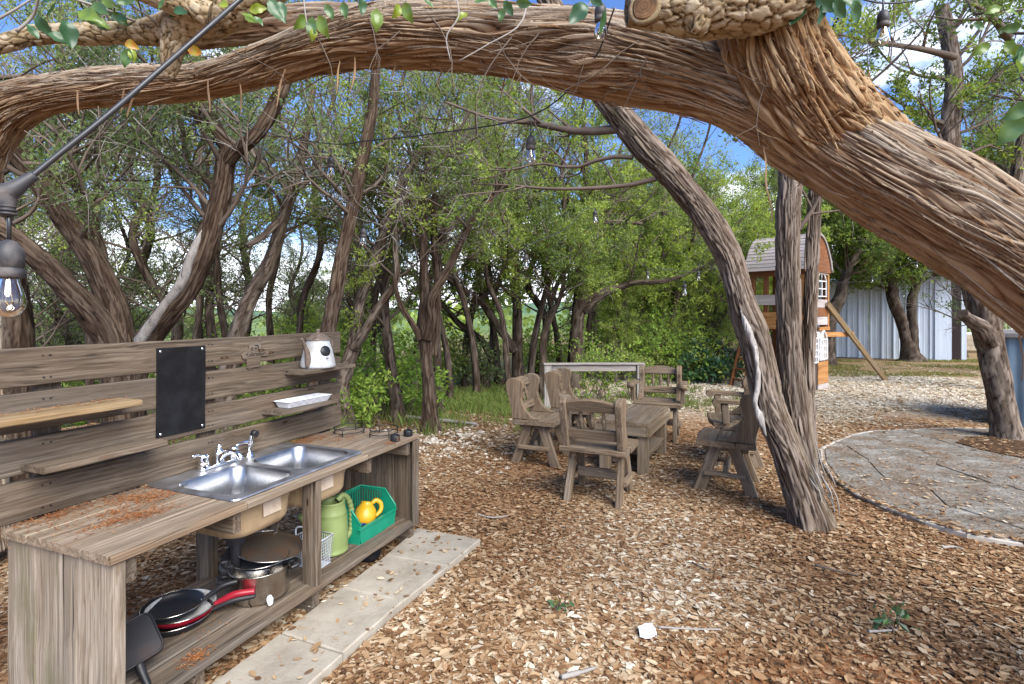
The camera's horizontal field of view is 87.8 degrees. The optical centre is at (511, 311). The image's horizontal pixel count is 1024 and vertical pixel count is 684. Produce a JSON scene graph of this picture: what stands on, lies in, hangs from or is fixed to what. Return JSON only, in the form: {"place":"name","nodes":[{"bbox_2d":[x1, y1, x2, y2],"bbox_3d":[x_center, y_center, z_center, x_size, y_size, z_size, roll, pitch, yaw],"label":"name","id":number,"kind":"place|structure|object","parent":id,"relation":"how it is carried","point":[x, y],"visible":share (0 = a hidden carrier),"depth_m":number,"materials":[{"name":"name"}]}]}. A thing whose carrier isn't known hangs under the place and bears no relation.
{"place":"outdoors","nodes":[
{"label":"outdoors","id":0,"kind":"place"},
{"bbox_2d":[0,0,243,217],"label":"light cord","id":1,"kind":"object","parent":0,"point":[12,191],"visible":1,"depth_m":0.98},
{"bbox_2d":[0,216,26,316],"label":"string bulb","id":2,"kind":"object","parent":1,"relation":"hanging from","point":[12,260],"visible":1,"depth_m":0.93,"materials":[{"name":"clear glass"}]},
{"bbox_2d":[0,314,1023,683],"bbox_3d":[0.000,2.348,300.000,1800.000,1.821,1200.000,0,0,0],"label":"ground","id":3,"kind":"structure","parent":0,"point":[702,416],"depth_m":3.74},
{"bbox_2d":[3,73,129,346],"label":"cedar tree","id":4,"kind":"object","parent":3,"relation":"on","point":[33,295],"visible":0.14,"depth_m":8.70,"materials":[{"name":"green plant"}]},
{"bbox_2d":[0,0,138,482],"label":"cedar tree","id":5,"kind":"object","parent":3,"relation":"on","point":[19,331],"visible":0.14,"depth_m":4.16,"materials":[{"name":"green plant"}]},
{"bbox_2d":[8,164,151,384],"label":"cedar tree","id":6,"kind":"object","parent":3,"relation":"on","point":[68,338],"visible":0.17,"depth_m":9.54,"materials":[{"name":"green plant"}]},
{"bbox_2d":[0,0,160,424],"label":"cedar tree","id":7,"kind":"object","parent":3,"relation":"on","point":[89,381],"visible":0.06,"depth_m":7.99,"materials":[{"name":"green plant"}]},
{"bbox_2d":[25,144,181,336],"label":"cedar tree","id":8,"kind":"object","parent":3,"relation":"on","point":[143,319],"visible":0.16,"depth_m":10.42,"materials":[{"name":"green plant"}]},
{"bbox_2d":[0,0,210,415],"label":"cedar tree","id":9,"kind":"object","parent":3,"relation":"on","point":[96,211],"visible":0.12,"depth_m":7.24,"materials":[{"name":"green plant"}]},
{"bbox_2d":[0,0,221,495],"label":"cedar tree","id":10,"kind":"object","parent":3,"relation":"on","point":[100,311],"visible":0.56,"depth_m":4.12,"materials":[{"name":"brown plant"}]},
{"bbox_2d":[5,1,244,339],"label":"cedar tree","id":11,"kind":"object","parent":3,"relation":"on","point":[159,295],"visible":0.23,"depth_m":8.42,"materials":[{"name":"green plant"}]},
{"bbox_2d":[22,3,258,326],"bbox_3d":[-6.381,-1.940,9.011,3.322,7.858,3.525,0,0,14],"label":"cedar tree","id":12,"kind":"object","parent":3,"relation":"on","point":[113,262],"visible":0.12,"depth_m":8.75,"materials":[{"name":"green plant"}]},
{"bbox_2d":[0,0,302,416],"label":"cedar tree","id":13,"kind":"object","parent":3,"relation":"on","point":[162,319],"visible":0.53,"depth_m":4.72,"materials":[{"name":"brown plant"}]},
{"bbox_2d":[94,7,287,337],"bbox_3d":[-4.425,-2.313,7.597,2.532,7.817,3.022,0,0,11],"label":"cedar tree","id":14,"kind":"object","parent":3,"relation":"on","point":[219,304],"visible":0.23,"depth_m":7.71,"materials":[{"name":"green plant"}]},
{"bbox_2d":[114,46,267,338],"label":"cedar tree","id":15,"kind":"object","parent":3,"relation":"on","point":[198,319],"visible":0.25,"depth_m":8.19,"materials":[{"name":"green plant"}]},
{"bbox_2d":[0,332,418,683],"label":"outdoor kitchen","id":16,"kind":"object","parent":3,"relation":"on","point":[68,619],"visible":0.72,"depth_m":2.13,"materials":[{"name":"brown wood"}]},
{"bbox_2d":[126,612,163,683],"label":"griddle pan","id":17,"kind":"object","parent":16,"relation":"on","point":[144,641],"visible":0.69,"depth_m":1.93,"materials":[{"name":"black paint"}]},
{"bbox_2d":[156,345,205,437],"bbox_3d":[-1.563,0.371,2.521,0.010,0.408,0.246,0,0,22],"label":"chalkboard","id":18,"kind":"object","parent":16,"relation":"attached to","point":[180,387],"visible":1,"depth_m":2.51,"materials":[{"name":"black metal"}]},
{"bbox_2d":[0,432,395,547],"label":"needle litter","id":19,"kind":"object","parent":16,"relation":"on","point":[138,514],"visible":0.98,"depth_m":2.07,"materials":[{"name":"brown plant"}]},
{"bbox_2d":[159,594,254,636],"bbox_3d":[-1.347,1.277,2.241,0.414,0.065,0.276,0,0,5],"label":"frying pan","id":20,"kind":"object","parent":16,"relation":"on","point":[171,632],"visible":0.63,"depth_m":2.22,"materials":[{"name":"metal"}]},
{"bbox_2d":[143,588,254,628],"bbox_3d":[-1.348,1.256,2.260,0.269,0.075,0.400,0,0,-79],"label":"frying pan","id":21,"kind":"object","parent":20,"relation":"on","point":[203,610],"visible":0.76,"depth_m":2.29,"materials":[{"name":"red metal"}]},
{"bbox_2d":[139,579,236,623],"bbox_3d":[-1.376,1.230,2.263,0.365,0.087,0.236,0,0,-1],"label":"frying pan","id":22,"kind":"object","parent":21,"relation":"on","point":[171,606],"visible":0.85,"depth_m":2.31,"materials":[{"name":"black paint"}]},
{"bbox_2d":[147,442,361,575],"bbox_3d":[-1.221,1.009,2.641,0.551,0.488,0.832,0,0,22],"label":"kitchen sink","id":23,"kind":"object","parent":16,"relation":"in","point":[261,470],"visible":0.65,"depth_m":2.59,"materials":[{"name":"silver metal"}]},
{"bbox_2d":[190,440,248,470],"bbox_3d":[-1.398,0.712,2.627,0.188,0.106,0.324,0,0,22],"label":"faucet","id":24,"kind":"object","parent":23,"relation":"on","point":[233,453],"visible":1,"depth_m":2.62,"materials":[{"name":"silver metal"}]},
{"bbox_2d":[216,557,300,606],"bbox_3d":[-1.171,1.242,2.475,0.264,0.133,0.320,0,0,22],"label":"stock pot","id":25,"kind":"object","parent":16,"relation":"on","point":[274,581],"visible":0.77,"depth_m":2.39,"materials":[{"name":"metal"}]},
{"bbox_2d":[220,548,289,571],"bbox_3d":[-1.181,1.145,2.499,0.252,0.062,0.260,0,0,1],"label":"shallow pan","id":26,"kind":"object","parent":25,"relation":"on","point":[247,566],"visible":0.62,"depth_m":2.43,"materials":[{"name":"black paint"}]},
{"bbox_2d":[238,519,301,562],"bbox_3d":[-1.157,1.123,2.598,0.321,0.044,0.387,10,2,22],"label":"flat pan","id":27,"kind":"object","parent":26,"relation":"on","point":[269,546],"visible":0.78,"depth_m":2.58,"materials":[{"name":"metal"}]},
{"bbox_2d":[300,329,335,368],"bbox_3d":[-1.187,0.224,3.259,0.208,0.236,0.231,0,0,-23],"label":"coffee pot","id":28,"kind":"object","parent":16,"relation":"on","point":[317,353],"visible":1,"depth_m":3.20,"materials":[{"name":"ceramic"}]},
{"bbox_2d":[298,492,353,557],"bbox_3d":[-1.006,1.157,2.900,0.174,0.301,0.307,0,0,65],"label":"watering can","id":29,"kind":"object","parent":16,"relation":"on","point":[334,519],"visible":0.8,"depth_m":2.85,"materials":[{"name":"green plastic"}]},
{"bbox_2d":[334,484,396,544],"bbox_3d":[-0.905,1.204,3.184,0.274,0.210,0.362,0,0,22],"label":"storage bin","id":30,"kind":"object","parent":16,"relation":"on","point":[383,520],"visible":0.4,"depth_m":3.21,"materials":[{"name":"green plastic"}]},
{"bbox_2d":[116,93,309,369],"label":"cedar tree","id":31,"kind":"object","parent":3,"relation":"on","point":[209,321],"visible":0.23,"depth_m":9.46,"materials":[{"name":"green plant"}]},
{"bbox_2d":[153,92,318,394],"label":"cedar tree","id":32,"kind":"object","parent":3,"relation":"on","point":[241,264],"visible":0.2,"depth_m":10.11,"materials":[{"name":"green plant"}]},
{"bbox_2d":[198,0,345,393],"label":"cedar tree","id":33,"kind":"object","parent":3,"relation":"on","point":[269,323],"visible":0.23,"depth_m":9.49,"materials":[{"name":"green plant"}]},
{"bbox_2d":[170,0,383,433],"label":"cedar tree","id":34,"kind":"object","parent":3,"relation":"on","point":[277,228],"visible":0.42,"depth_m":6.14,"materials":[{"name":"green plant"}]},
{"bbox_2d":[232,184,337,333],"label":"cedar tree","id":35,"kind":"object","parent":3,"relation":"on","point":[294,306],"visible":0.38,"depth_m":12.93,"materials":[{"name":"green plant"}]},
{"bbox_2d":[226,0,397,388],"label":"cedar tree","id":36,"kind":"object","parent":3,"relation":"on","point":[308,284],"visible":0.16,"depth_m":8.40,"materials":[{"name":"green plant"}]},
{"bbox_2d":[150,386,473,444],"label":"grass","id":37,"kind":"structure","parent":3,"relation":"on","point":[402,421],"depth_m":6.73,"materials":[{"name":"green plant"}]},
{"bbox_2d":[280,122,409,359],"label":"cedar tree","id":38,"kind":"object","parent":3,"relation":"on","point":[349,300],"visible":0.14,"depth_m":11.35,"materials":[{"name":"green plant"}]},
{"bbox_2d":[212,528,479,683],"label":"paved path","id":39,"kind":"structure","parent":3,"relation":"on","point":[265,662],"depth_m":2.48,"materials":[{"name":"concrete"}]},
{"bbox_2d":[222,0,473,438],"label":"cedar tree","id":40,"kind":"object","parent":3,"relation":"on","point":[329,323],"visible":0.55,"depth_m":5.54,"materials":[{"name":"green plant"}]},
{"bbox_2d":[235,83,468,423],"bbox_3d":[-1.884,-0.628,7.276,2.738,4.297,2.918,0,0,32],"label":"cedar tree","id":41,"kind":"object","parent":3,"relation":"on","point":[384,277],"visible":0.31,"depth_m":6.94,"materials":[{"name":"green plant"}]},
{"bbox_2d":[330,358,400,427],"bbox_3d":[-1.870,0.991,6.716,1.031,0.926,1.196,0,0,0],"label":"shrub","id":42,"kind":"object","parent":3,"relation":"on","point":[364,406],"visible":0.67,"depth_m":6.64,"materials":[{"name":"green plant"}]},
{"bbox_2d":[249,68,524,427],"bbox_3d":[-1.591,-1.061,6.674,3.397,5.127,3.209,0,0,-11],"label":"cedar tree","id":43,"kind":"object","parent":3,"relation":"on","point":[356,340],"visible":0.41,"depth_m":6.41,"materials":[{"name":"green plant"}]},
{"bbox_2d":[305,0,476,402],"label":"cedar tree","id":44,"kind":"object","parent":3,"relation":"on","point":[374,296],"visible":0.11,"depth_m":8.35,"materials":[{"name":"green plant"}]},
{"bbox_2d":[333,328,455,418],"bbox_3d":[-1.717,0.795,7.385,1.494,1.318,1.728,0,0,-42],"label":"shrub","id":45,"kind":"object","parent":3,"relation":"on","point":[407,369],"visible":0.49,"depth_m":7.28,"materials":[{"name":"green plant"}]},
{"bbox_2d":[323,1,486,399],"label":"cedar tree","id":46,"kind":"object","parent":3,"relation":"on","point":[447,355],"visible":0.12,"depth_m":8.31,"materials":[{"name":"green plant"}]},
{"bbox_2d":[351,0,510,394],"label":"cedar tree","id":47,"kind":"object","parent":3,"relation":"on","point":[474,357],"visible":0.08,"depth_m":8.92,"materials":[{"name":"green plant"}]},
{"bbox_2d":[304,70,565,433],"bbox_3d":[-0.817,-1.011,6.300,2.869,4.994,3.898,0,0,0],"label":"cedar tree","id":48,"kind":"object","parent":3,"relation":"on","point":[426,333],"visible":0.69,"depth_m":6.25,"materials":[{"name":"green plant"}]},
{"bbox_2d":[348,218,547,385],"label":"cedar tree","id":49,"kind":"object","parent":3,"relation":"on","point":[410,302],"visible":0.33,"depth_m":9.54,"materials":[{"name":"green plant"}]},
{"bbox_2d":[372,93,530,413],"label":"cedar tree","id":50,"kind":"object","parent":3,"relation":"on","point":[437,360],"visible":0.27,"depth_m":7.55,"materials":[{"name":"green plant"}]},
{"bbox_2d":[441,329,504,387],"bbox_3d":[-0.770,0.888,9.969,1.466,1.142,1.493,0,0,0],"label":"shrub","id":51,"kind":"object","parent":3,"relation":"on","point":[488,370],"visible":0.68,"depth_m":9.92,"materials":[{"name":"green plant"}]},
{"bbox_2d":[370,414,590,476],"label":"stone chips","id":52,"kind":"object","parent":3,"relation":"on","point":[455,442],"visible":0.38,"depth_m":5.85,"materials":[{"name":"stone"}]},
{"bbox_2d":[407,76,553,392],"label":"cedar tree","id":53,"kind":"object","parent":3,"relation":"on","point":[506,357],"visible":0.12,"depth_m":8.93,"materials":[{"name":"green plant"}]},
{"bbox_2d":[358,379,610,434],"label":"grass","id":54,"kind":"structure","parent":3,"relation":"on","point":[472,401],"depth_m":7.86,"materials":[{"name":"green plant"}]},
{"bbox_2d":[403,88,568,387],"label":"cedar tree","id":55,"kind":"object","parent":3,"relation":"on","point":[476,307],"visible":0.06,"depth_m":10.18,"materials":[{"name":"green plant"}]},
{"bbox_2d":[405,82,575,377],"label":"cedar tree","id":56,"kind":"object","parent":3,"relation":"on","point":[515,342],"visible":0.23,"depth_m":9.37,"materials":[{"name":"green plant"}]},
{"bbox_2d":[0,0,1023,552],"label":"arching cedar","id":57,"kind":"object","parent":3,"relation":"on","point":[806,104],"visible":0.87,"depth_m":2.10,"materials":[{"name":"brown plant"}]},
{"bbox_2d":[0,0,1023,145],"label":"oak branch","id":58,"kind":"object","parent":57,"relation":"attached to","point":[171,28],"visible":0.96,"depth_m":2.07,"materials":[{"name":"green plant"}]},
{"bbox_2d":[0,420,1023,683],"bbox_3d":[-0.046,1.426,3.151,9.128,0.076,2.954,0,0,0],"label":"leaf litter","id":59,"kind":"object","parent":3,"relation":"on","point":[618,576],"visible":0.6,"depth_m":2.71,"materials":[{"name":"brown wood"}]},
{"bbox_2d":[34,276,1008,346],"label":"wood","id":60,"kind":"object","parent":3,"relation":"on","point":[509,312],"depth_m":33.12,"materials":[{"name":"green plant"}]},
{"bbox_2d":[67,364,986,428],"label":"leaf litter","id":61,"kind":"object","parent":3,"relation":"on","point":[978,392],"visible":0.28,"depth_m":9.45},
{"bbox_2d":[455,77,601,362],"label":"cedar tree","id":62,"kind":"object","parent":3,"relation":"on","point":[554,324],"visible":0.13,"depth_m":10.57,"materials":[{"name":"green plant"}]},
{"bbox_2d":[456,84,612,374],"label":"cedar tree","id":63,"kind":"object","parent":3,"relation":"on","point":[536,300],"visible":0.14,"depth_m":10.86,"materials":[{"name":"green plant"}]},
{"bbox_2d":[506,373,571,468],"bbox_3d":[0.278,1.058,5.230,0.540,0.840,0.524,0,0,24],"label":"rustic chair","id":64,"kind":"object","parent":3,"relation":"on","point":[540,418],"visible":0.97,"depth_m":5.08,"materials":[{"name":"brown wood"}]},
{"bbox_2d":[61,406,1023,486],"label":"leaf litter","id":65,"kind":"object","parent":3,"relation":"on","point":[841,432],"visible":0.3,"depth_m":5.76,"materials":[{"name":"brown plant"}]},
{"bbox_2d":[509,317,605,377],"bbox_3d":[0.899,0.716,10.918,2.023,1.620,1.862,0,0,0],"label":"shrub","id":66,"kind":"object","parent":3,"relation":"on","point":[550,346],"visible":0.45,"depth_m":10.71,"materials":[{"name":"green plant"}]},
{"bbox_2d":[488,152,637,399],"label":"cedar tree","id":67,"kind":"object","parent":3,"relation":"on","point":[588,263],"visible":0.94,"depth_m":8.56,"materials":[{"name":"green plant"}]},
{"bbox_2d":[494,5,644,373],"bbox_3d":[1.131,-2.197,9.873,3.175,7.456,2.661,0,0,-5],"label":"cedar tree","id":68,"kind":"object","parent":3,"relation":"on","point":[533,346],"visible":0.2,"depth_m":9.59,"materials":[{"name":"green plant"}]},
{"bbox_2d":[544,367,594,446],"bbox_3d":[0.678,1.058,5.809,0.540,0.840,0.524,0,0,22],"label":"rustic chair","id":69,"kind":"object","parent":3,"relation":"on","point":[557,382],"visible":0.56,"depth_m":5.66,"materials":[{"name":"brown wood"}]},
{"bbox_2d":[543,362,644,408],"bbox_3d":[1.200,1.125,7.800,1.480,0.750,0.123,0,0,-2],"label":"rail frame","id":70,"kind":"object","parent":3,"relation":"on","point":[604,366],"visible":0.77,"depth_m":7.77,"materials":[{"name":"grey wood"}]},
{"bbox_2d":[420,83,774,388],"bbox_3d":[1.484,-1.445,10.165,6.087,5.953,3.400,0,0,0],"label":"cedar tree","id":71,"kind":"object","parent":3,"relation":"on","point":[629,169],"visible":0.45,"depth_m":9.88,"materials":[{"name":"green plant"}]},
{"bbox_2d":[559,394,637,509],"bbox_3d":[0.677,1.058,4.158,0.524,0.840,0.540,0,0,24],"label":"rustic chair","id":72,"kind":"object","parent":3,"relation":"on","point":[618,445],"visible":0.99,"depth_m":4.01,"materials":[{"name":"brown wood"}]},
{"bbox_2d":[573,332,637,399],"bbox_3d":[1.433,0.889,8.394,1.320,1.127,1.280,0,0,0],"label":"shrub","id":73,"kind":"object","parent":3,"relation":"on","point":[604,382],"visible":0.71,"depth_m":8.31,"materials":[{"name":"green plant"}]},
{"bbox_2d":[551,297,685,381],"bbox_3d":[2.340,0.599,11.549,2.708,1.826,2.206,0,0,32],"label":"shrub","id":74,"kind":"object","parent":3,"relation":"on","point":[647,344],"visible":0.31,"depth_m":11.09,"materials":[{"name":"green plant"}]},
{"bbox_2d":[586,250,662,380],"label":"cedar tree","id":75,"kind":"object","parent":3,"relation":"on","point":[610,305],"visible":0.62,"depth_m":10.88,"materials":[{"name":"green plant"}]},
{"bbox_2d":[556,148,698,378],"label":"cedar tree","id":76,"kind":"object","parent":3,"relation":"on","point":[619,265],"visible":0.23,"depth_m":10.69,"materials":[{"name":"green plant"}]},
{"bbox_2d":[595,403,669,475],"bbox_3d":[1.195,1.220,5.180,0.498,0.479,0.941,0,0,27],"label":"table","id":77,"kind":"object","parent":3,"relation":"on","point":[644,423],"visible":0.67,"depth_m":4.88,"materials":[{"name":"brown wood"}]},
{"bbox_2d":[627,364,687,442],"bbox_3d":[1.699,1.058,6.162,0.650,0.840,0.541,0,0,22],"label":"rustic chair","id":78,"kind":"object","parent":3,"relation":"on","point":[674,405],"visible":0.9,"depth_m":6.18,"materials":[{"name":"brown wood"}]},
{"bbox_2d":[599,110,730,374],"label":"cedar tree","id":79,"kind":"object","parent":3,"relation":"on","point":[662,214],"visible":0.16,"depth_m":11.90,"materials":[{"name":"green plant"}]},
{"bbox_2d":[604,307,737,382],"bbox_3d":[3.268,0.691,11.007,2.707,1.636,2.036,0,0,0],"label":"shrub","id":80,"kind":"object","parent":3,"relation":"on","point":[675,359],"visible":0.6,"depth_m":10.92,"materials":[{"name":"green plant"}]},
{"bbox_2d":[638,246,720,357],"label":"cedar tree","id":81,"kind":"object","parent":3,"relation":"on","point":[692,306],"visible":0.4,"depth_m":11.59,"materials":[{"name":"green plant"}]},
{"bbox_2d":[643,326,730,383],"bbox_3d":[3.588,0.940,10.938,1.581,1.280,1.639,0,0,-26],"label":"shrub","id":82,"kind":"object","parent":3,"relation":"on","point":[689,352],"visible":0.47,"depth_m":10.80,"materials":[{"name":"green plant"}]},
{"bbox_2d":[651,138,737,353],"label":"cedar tree","id":83,"kind":"object","parent":3,"relation":"on","point":[714,179],"visible":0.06,"depth_m":14.02,"materials":[{"name":"green plant"}]},
{"bbox_2d":[643,111,768,379],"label":"cedar tree","id":84,"kind":"object","parent":3,"relation":"on","point":[677,294],"visible":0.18,"depth_m":11.36,"materials":[{"name":"green plant"}]},
{"bbox_2d":[426,0,991,533],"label":"cedar tree","id":85,"kind":"object","parent":3,"relation":"on","point":[782,392],"visible":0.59,"depth_m":3.95,"materials":[{"name":"brown plant"}]},
{"bbox_2d":[674,336,744,384],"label":"shrub","id":86,"kind":"object","parent":3,"relation":"on","point":[714,376],"visible":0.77,"depth_m":10.60,"materials":[{"name":"green plant"}]},
{"bbox_2d":[684,238,746,358],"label":"cedar tree","id":87,"kind":"object","parent":3,"relation":"on","point":[723,329],"visible":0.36,"depth_m":11.82,"materials":[{"name":"green plant"}]},
{"bbox_2d":[600,191,832,374],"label":"cedar tree","id":88,"kind":"object","parent":3,"relation":"on","point":[676,261],"visible":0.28,"depth_m":11.37,"materials":[{"name":"green plant"}]},
{"bbox_2d":[693,388,759,499],"bbox_3d":[1.796,1.058,4.384,0.540,0.840,0.524,0,0,27],"label":"rustic chair","id":89,"kind":"object","parent":3,"relation":"on","point":[738,442],"visible":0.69,"depth_m":4.18,"materials":[{"name":"brown wood"}]},
{"bbox_2d":[705,377,764,468],"bbox_3d":[2.153,1.058,5.114,0.541,0.840,0.650,0,0,15],"label":"rustic chair","id":90,"kind":"object","parent":3,"relation":"on","point":[722,416],"visible":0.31,"depth_m":4.92,"materials":[{"name":"brown wood"}]},
{"bbox_2d":[694,163,777,358],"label":"cedar tree","id":91,"kind":"object","parent":3,"relation":"on","point":[756,199],"visible":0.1,"depth_m":15.56,"materials":[{"name":"green plant"}]},
{"bbox_2d":[706,149,803,332],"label":"cedar tree","id":92,"kind":"object","parent":3,"relation":"on","point":[770,181],"visible":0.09,"depth_m":18.54,"materials":[{"name":"green plant"}]},
{"bbox_2d":[573,374,987,414],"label":"stone chips","id":93,"kind":"object","parent":3,"relation":"on","point":[896,390],"visible":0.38,"depth_m":9.49,"materials":[{"name":"gravel"}]},
{"bbox_2d":[746,233,832,389],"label":"play fort","id":94,"kind":"structure","parent":3,"relation":"on","point":[764,268],"depth_m":9.90,"materials":[{"name":"brown wood"}]},
{"bbox_2d":[824,302,887,379],"bbox_3d":[6.880,0.668,10.624,2.549,1.709,0.158,0,0,-34],"label":"swing strut","id":95,"kind":"object","parent":94,"relation":"attached to","point":[848,332],"visible":0.93,"depth_m":10.37,"materials":[{"name":"brown wood"}]},
{"bbox_2d":[761,83,988,365],"bbox_3d":[9.304,-2.199,14.624,5.100,7.438,4.474,0,0,0],"label":"cedar tree","id":96,"kind":"object","parent":3,"relation":"on","point":[862,239],"visible":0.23,"depth_m":14.30,"materials":[{"name":"green plant"}]},
{"bbox_2d":[801,136,979,361],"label":"cedar tree","id":97,"kind":"object","parent":3,"relation":"on","point":[906,323],"visible":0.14,"depth_m":15.84,"materials":[{"name":"green plant"}]},
{"bbox_2d":[817,270,966,360],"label":"steel shed","id":98,"kind":"structure","parent":3,"relation":"on","point":[867,317],"depth_m":16.82,"materials":[{"name":"white metal"}]},
{"bbox_2d":[818,427,1023,548],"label":"patio","id":99,"kind":"structure","parent":3,"relation":"on","point":[846,447],"depth_m":4.53,"materials":[{"name":"grey stone"}]},
{"bbox_2d":[956,436,1023,458],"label":"tree pit","id":100,"kind":"object","parent":99,"relation":"on","point":[1015,448],"visible":0.72,"depth_m":5.62,"materials":[{"name":"soil"}]},
{"bbox_2d":[830,0,1023,439],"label":"cedar tree","id":101,"kind":"object","parent":3,"relation":"on","point":[981,322],"visible":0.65,"depth_m":6.19,"materials":[{"name":"green plant"}]},
{"bbox_2d":[899,74,1022,336],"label":"cedar tree","id":102,"kind":"object","parent":3,"relation":"on","point":[978,119],"visible":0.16,"depth_m":10.25,"materials":[{"name":"green plant"}]},
{"bbox_2d":[1004,329,1023,427],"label":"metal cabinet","id":103,"kind":"object","parent":3,"relation":"on","point":[1013,347],"visible":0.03,"depth_m":6.60,"materials":[{"name":"blue metal"}]},
{"bbox_2d":[0,0,1023,311],"label":"sky","id":104,"kind":"structure","parent":0,"point":[918,59],"materials":[{"name":"blue"}]},
{"bbox_2d":[733,358,980,376],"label":"grass","id":105,"kind":"structure","parent":0,"point":[904,374],"depth_m":13.25,"materials":[{"name":"plant"}]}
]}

